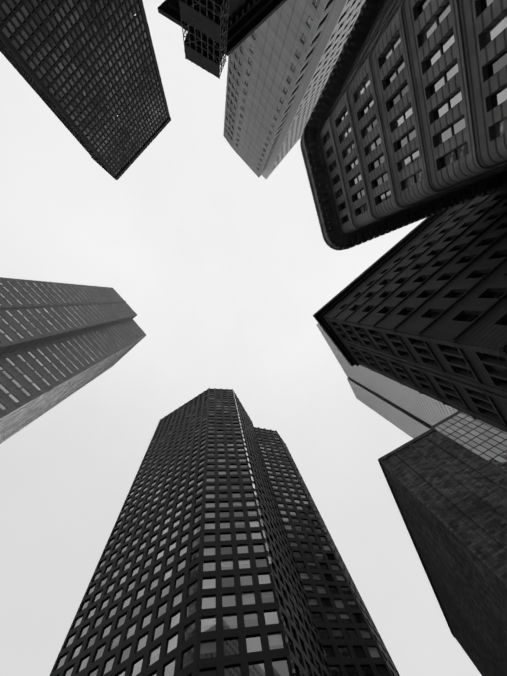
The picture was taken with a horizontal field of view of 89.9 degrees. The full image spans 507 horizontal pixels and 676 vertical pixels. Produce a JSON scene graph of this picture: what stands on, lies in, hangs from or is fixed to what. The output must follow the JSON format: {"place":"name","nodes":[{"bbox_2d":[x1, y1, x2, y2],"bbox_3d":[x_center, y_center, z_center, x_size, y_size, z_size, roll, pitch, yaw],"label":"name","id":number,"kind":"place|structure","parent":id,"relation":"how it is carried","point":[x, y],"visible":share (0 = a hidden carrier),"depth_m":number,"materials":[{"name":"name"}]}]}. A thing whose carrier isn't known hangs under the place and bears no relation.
{"place":"outdoors","nodes":[
{"label":"outdoors","id":0,"kind":"place"},
{"bbox_2d":[0,0,481,675],"label":"sky","id":1,"kind":"structure","parent":0,"point":[225,270],"materials":[{"name":"white"}]},
{"label":"ground","id":2,"kind":"structure","parent":0,"visible":0},
{"bbox_2d":[0,277,145,443],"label":"skyscraper","id":3,"kind":"structure","parent":2,"relation":"on","point":[60,342],"depth_m":83.99,"materials":[{"name":"grey concrete"}]},
{"bbox_2d":[0,0,170,179],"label":"black tower","id":4,"kind":"structure","parent":2,"relation":"on","point":[88,71],"depth_m":104.91,"materials":[{"name":"metal"}]},
{"bbox_2d":[49,388,331,675],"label":"tower","id":5,"kind":"structure","parent":2,"relation":"on","point":[196,572],"depth_m":69.46,"materials":[{"name":"stone"}]},
{"bbox_2d":[158,0,286,55],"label":"dark building","id":6,"kind":"structure","parent":2,"relation":"on","point":[247,19],"depth_m":35.47,"materials":[{"name":"stone"}]},
{"bbox_2d":[179,0,228,78],"bbox_3d":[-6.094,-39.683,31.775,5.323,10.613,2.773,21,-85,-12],"label":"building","id":7,"kind":"structure","parent":6,"relation":"attached to","point":[205,48],"depth_m":32.12,"materials":[{"name":"black metal"}]},
{"bbox_2d":[223,0,365,178],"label":"skyscraper","id":8,"kind":"structure","parent":2,"relation":"on","point":[282,59],"depth_m":69.26,"materials":[{"name":"grey concrete"}]},
{"bbox_2d":[254,427,399,675],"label":"tower wing","id":9,"kind":"structure","parent":2,"relation":"on","point":[352,642],"depth_m":90.46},
{"bbox_2d":[316,323,457,438],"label":"building","id":10,"kind":"structure","parent":2,"relation":"on","point":[412,413],"depth_m":137.89,"materials":[{"name":"glass"}]},
{"bbox_2d":[300,0,506,249],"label":"building","id":11,"kind":"structure","parent":2,"relation":"on","point":[406,124],"depth_m":22.32,"materials":[{"name":"stone"}]},
{"bbox_2d":[313,185,506,432],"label":"dark stone building","id":12,"kind":"structure","parent":2,"relation":"on","point":[421,308],"depth_m":31.65,"materials":[{"name":"stone"}]},
{"bbox_2d":[378,411,506,675],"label":"brick building","id":13,"kind":"structure","parent":2,"relation":"on","point":[446,479],"depth_m":53.24,"materials":[{"name":"grey brick"}]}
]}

